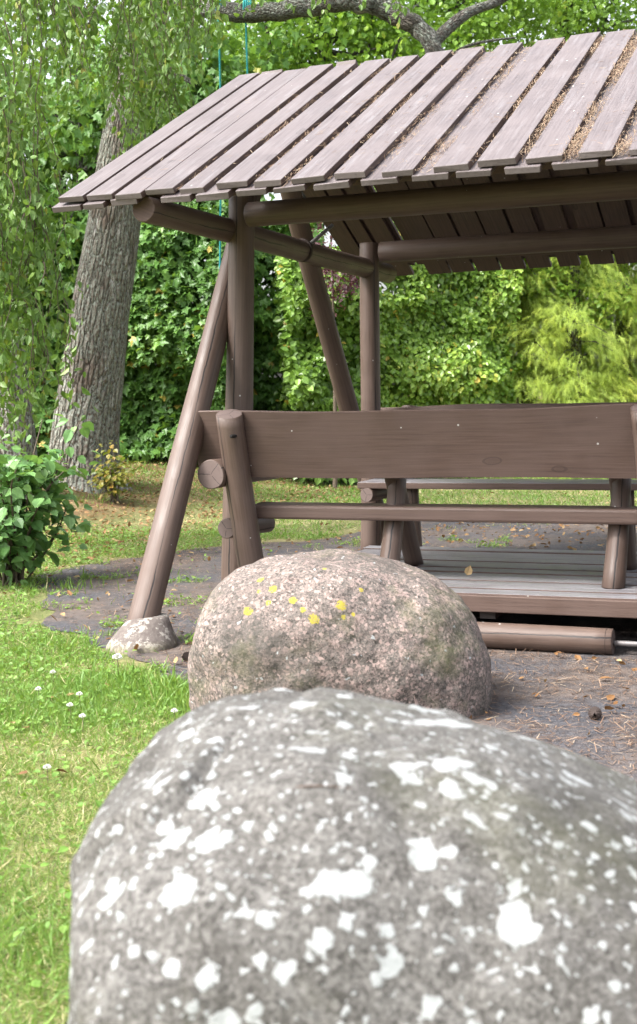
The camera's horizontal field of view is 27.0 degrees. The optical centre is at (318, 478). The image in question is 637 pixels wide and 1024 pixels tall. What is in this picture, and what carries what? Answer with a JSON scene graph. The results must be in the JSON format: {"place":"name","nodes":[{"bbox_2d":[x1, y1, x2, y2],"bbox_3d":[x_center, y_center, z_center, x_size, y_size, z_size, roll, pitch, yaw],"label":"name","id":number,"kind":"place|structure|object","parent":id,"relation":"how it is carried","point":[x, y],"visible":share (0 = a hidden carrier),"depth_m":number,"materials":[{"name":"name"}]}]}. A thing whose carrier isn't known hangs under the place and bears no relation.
{"place":"outdoors","nodes":[
{"label":"outdoors","id":0,"kind":"place"},
{"bbox_2d":[0,385,636,1023],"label":"ground","id":1,"kind":"structure","parent":0,"point":[118,519],"depth_m":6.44,"materials":[{"name":"green plant"}]},
{"bbox_2d":[43,764,50,782],"bbox_3d":[-0.794,0.867,3.885,0.025,0.067,0.026,0,4,22],"label":"clover flower","id":2,"kind":"object","parent":1,"relation":"on","point":[47,765],"visible":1,"depth_m":3.88,"materials":[{"name":"white plant"}]},
{"bbox_2d":[10,226,84,456],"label":"branches","id":3,"kind":"object","parent":1,"relation":"on","point":[67,274],"visible":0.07,"depth_m":15.83,"materials":[{"name":"green plant"}]},
{"bbox_2d":[0,414,98,587],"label":"broadleaf shrub","id":4,"kind":"object","parent":1,"relation":"on","point":[20,529],"visible":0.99,"depth_m":7.94,"materials":[{"name":"green plant"}]},
{"bbox_2d":[0,0,108,305],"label":"maple tree","id":5,"kind":"object","parent":1,"relation":"on","point":[36,65],"visible":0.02,"depth_m":17.81,"materials":[{"name":"green plant"}]},
{"bbox_2d":[0,0,125,496],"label":"birch tree","id":6,"kind":"object","parent":1,"relation":"on","point":[30,430],"visible":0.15,"depth_m":12.06,"materials":[{"name":"green plant"}]},
{"bbox_2d":[3,457,189,716],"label":"grass tufts","id":7,"kind":"object","parent":1,"relation":"on","point":[185,686],"visible":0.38,"depth_m":5.18,"materials":[{"name":"green plant"}]},
{"bbox_2d":[0,0,228,313],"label":"maple tree","id":8,"kind":"object","parent":1,"relation":"on","point":[76,147],"visible":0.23,"depth_m":15.82,"materials":[{"name":"green plant"}]},
{"bbox_2d":[86,441,142,502],"bbox_3d":[-1.914,-0.066,12.301,0.480,0.586,0.600,-3,4,-24],"label":"yellowing sapling","id":9,"kind":"object","parent":1,"relation":"on","point":[110,475],"visible":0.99,"depth_m":12.24,"materials":[{"name":"yellow plant"}]},
{"bbox_2d":[112,653,122,673],"bbox_3d":[-0.798,0.747,5.269,0.043,0.114,0.044,0,4,22],"label":"clover flower","id":10,"kind":"object","parent":1,"relation":"on","point":[117,656],"visible":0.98,"depth_m":5.26,"materials":[{"name":"white plant"}]},
{"bbox_2d":[82,194,274,463],"bbox_3d":[-1.460,-1.914,16.385,1.971,3.536,3.529,0,4,17],"label":"leafy shrub","id":11,"kind":"object","parent":1,"relation":"on","point":[167,320],"visible":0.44,"depth_m":15.04,"materials":[{"name":"green plant"}]},
{"bbox_2d":[39,0,368,289],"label":"maple tree","id":12,"kind":"object","parent":1,"relation":"on","point":[232,69],"visible":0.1,"depth_m":16.90,"materials":[{"name":"green plant"}]},
{"bbox_2d":[0,519,508,1023],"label":"clover leaves","id":13,"kind":"object","parent":1,"relation":"on","point":[62,849],"visible":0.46,"depth_m":5.28,"materials":[{"name":"green plant"}]},
{"bbox_2d":[0,0,515,511],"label":"birch tree","id":14,"kind":"object","parent":1,"relation":"on","point":[92,336],"visible":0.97,"depth_m":10.04,"materials":[{"name":"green plant"}]},
{"bbox_2d":[215,0,221,268],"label":"hanging rope","id":15,"kind":"object","parent":14,"relation":"hanging from","point":[220,200],"visible":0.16,"depth_m":11.34,"materials":[{"name":"green fabric"}]},
{"bbox_2d":[243,0,251,73],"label":"hanging rope","id":16,"kind":"object","parent":14,"relation":"hanging from","point":[246,3],"visible":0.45,"depth_m":11.14,"materials":[{"name":"green fabric"}]},
{"bbox_2d":[227,211,325,410],"bbox_3d":[-0.563,-1.773,17.480,1.433,3.305,4.676,-1,4,0],"label":"leafy shrub","id":17,"kind":"object","parent":1,"relation":"on","point":[266,385],"visible":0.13,"depth_m":15.57,"materials":[{"name":"green plant"}]},
{"bbox_2d":[3,456,636,774],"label":"fallen leaves","id":18,"kind":"object","parent":1,"relation":"on","point":[609,696],"depth_m":10.44,"materials":[{"name":"brown plant"}]},
{"bbox_2d":[265,244,382,484],"bbox_3d":[-0.180,-1.420,16.291,1.224,2.918,3.186,-3,4,-16],"label":"leafy shrub","id":19,"kind":"object","parent":1,"relation":"on","point":[306,375],"visible":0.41,"depth_m":14.99,"materials":[{"name":"green plant"}]},
{"bbox_2d":[309,222,359,489],"bbox_3d":[0.240,-1.393,14.675,0.858,3.125,0.937,0,4,22],"label":"purple leaf shrub","id":20,"kind":"object","parent":1,"relation":"on","point":[344,291],"visible":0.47,"depth_m":14.63,"materials":[{"name":"green plant"}]},
{"bbox_2d":[187,549,491,718],"bbox_3d":[0.079,0.766,4.821,1.092,0.998,0.839,-2,4,-2],"label":"boulder","id":21,"kind":"object","parent":1,"relation":"on","point":[370,624],"visible":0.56,"depth_m":4.47,"materials":[{"name":"grey stone"}]},
{"bbox_2d":[204,0,497,245],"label":"linden tree","id":22,"kind":"object","parent":1,"relation":"on","point":[342,23],"visible":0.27,"depth_m":17.85,"materials":[{"name":"green plant"}]},
{"bbox_2d":[68,687,636,1023],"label":"boulder","id":23,"kind":"object","parent":1,"relation":"on","point":[437,866],"visible":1,"depth_m":1.53,"materials":[{"name":"grey stone"}]},
{"bbox_2d":[295,785,350,788],"bbox_3d":[0.001,0.370,1.593,0.077,0.006,0.004,-1,4,9],"label":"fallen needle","id":24,"kind":"object","parent":23,"relation":"on","point":[321,786],"visible":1,"depth_m":1.59,"materials":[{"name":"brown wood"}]},
{"bbox_2d":[327,186,524,407],"bbox_3d":[1.148,-2.043,16.708,2.238,4.094,2.824,-2,4,-11],"label":"climbing vine","id":25,"kind":"object","parent":1,"relation":"on","point":[419,343],"visible":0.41,"depth_m":15.72,"materials":[{"name":"green plant"}]},
{"bbox_2d":[312,0,615,62],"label":"linden tree","id":26,"kind":"object","parent":1,"relation":"on","point":[478,30],"visible":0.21,"depth_m":19.03,"materials":[{"name":"green plant"}]},
{"bbox_2d":[438,284,539,404],"bbox_3d":[2.147,-2.565,17.400,2.401,5.481,2.260,1,5,35],"label":"spruce tree","id":27,"kind":"object","parent":1,"relation":"on","point":[512,332],"depth_m":17.15,"materials":[{"name":"green plant"}]},
{"bbox_2d":[457,257,600,402],"bbox_3d":[2.540,-2.521,16.467,2.400,5.493,2.316,0,4,22],"label":"spruce tree","id":28,"kind":"object","parent":1,"relation":"on","point":[521,395],"visible":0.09,"depth_m":15.96,"materials":[{"name":"green plant"}]},
{"bbox_2d":[445,0,636,401],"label":"linden tree","id":29,"kind":"object","parent":1,"relation":"on","point":[566,30],"visible":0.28,"depth_m":20.51,"materials":[{"name":"green plant"}]},
{"bbox_2d":[488,254,636,478],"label":"spruce tree","id":30,"kind":"object","parent":1,"relation":"on","point":[569,391],"visible":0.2,"depth_m":15.83,"materials":[{"name":"green plant"}]},
{"bbox_2d":[508,256,636,402],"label":"bush","id":31,"kind":"object","parent":1,"relation":"on","point":[600,306],"visible":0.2,"depth_m":16.04,"materials":[{"name":"green plant"}]},
{"bbox_2d":[537,255,636,402],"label":"spruce tree","id":32,"kind":"object","parent":1,"relation":"on","point":[628,336],"visible":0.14,"depth_m":16.04,"materials":[{"name":"green plant"}]},
{"bbox_2d":[602,263,636,401],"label":"spruce tree","id":33,"kind":"object","parent":1,"relation":"on","point":[634,360],"visible":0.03,"depth_m":16.56,"materials":[{"name":"green plant"}]},
{"bbox_2d":[1,0,636,385],"label":"sky","id":34,"kind":"structure","parent":0,"point":[277,196],"materials":[{"name":"white"}]},
{"bbox_2d":[32,521,636,780],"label":"path","id":35,"kind":"structure","parent":0,"point":[625,629],"depth_m":6.16,"materials":[{"name":"soil"}]},
{"bbox_2d":[181,651,188,661],"bbox_3d":[-0.551,0.751,5.594,0.050,0.050,0.059,-5,5,-43],"label":"pine cone","id":36,"kind":"object","parent":35,"relation":"on","point":[185,656],"visible":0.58,"depth_m":5.58,"materials":[{"name":"plant"}]},
{"bbox_2d":[28,522,636,776],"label":"pine needle litter","id":37,"kind":"object","parent":35,"relation":"on","point":[512,672],"visible":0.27,"depth_m":5.27,"materials":[{"name":"brown plant"}]},
{"bbox_2d":[52,29,636,653],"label":"picnic shelter","id":38,"kind":"object","parent":35,"relation":"on","point":[498,205],"visible":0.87,"depth_m":6.36,"materials":[{"name":"brown paint"}]},
{"bbox_2d":[122,28,636,188],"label":"roof needles","id":39,"kind":"object","parent":38,"relation":"on","point":[596,45],"visible":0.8,"depth_m":5.83,"materials":[{"name":"brown plant"}]},
{"bbox_2d":[198,403,636,588],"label":"bench","id":40,"kind":"object","parent":35,"relation":"on","point":[241,451],"visible":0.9,"depth_m":6.06,"materials":[{"name":"brown paint"}]},
{"bbox_2d":[357,546,636,618],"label":"wooden deck","id":41,"kind":"structure","parent":35,"relation":"on","point":[497,583],"depth_m":6.08,"materials":[{"name":"brown paint"}]},
{"bbox_2d":[357,402,636,551],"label":"bench","id":42,"kind":"object","parent":35,"relation":"on","point":[373,490],"visible":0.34,"depth_m":8.22,"materials":[{"name":"brown paint"}]},
{"bbox_2d":[477,622,636,654],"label":"round log","id":43,"kind":"object","parent":35,"relation":"on","point":[572,639],"visible":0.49,"depth_m":5.58,"materials":[{"name":"brown paint"}]},
{"bbox_2d":[588,706,601,719],"bbox_3d":[0.935,0.793,4.488,0.050,0.050,0.059,0,4,14],"label":"pine cone","id":44,"kind":"object","parent":35,"relation":"on","point":[595,712],"visible":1,"depth_m":4.47,"materials":[{"name":"plant"}]}
]}

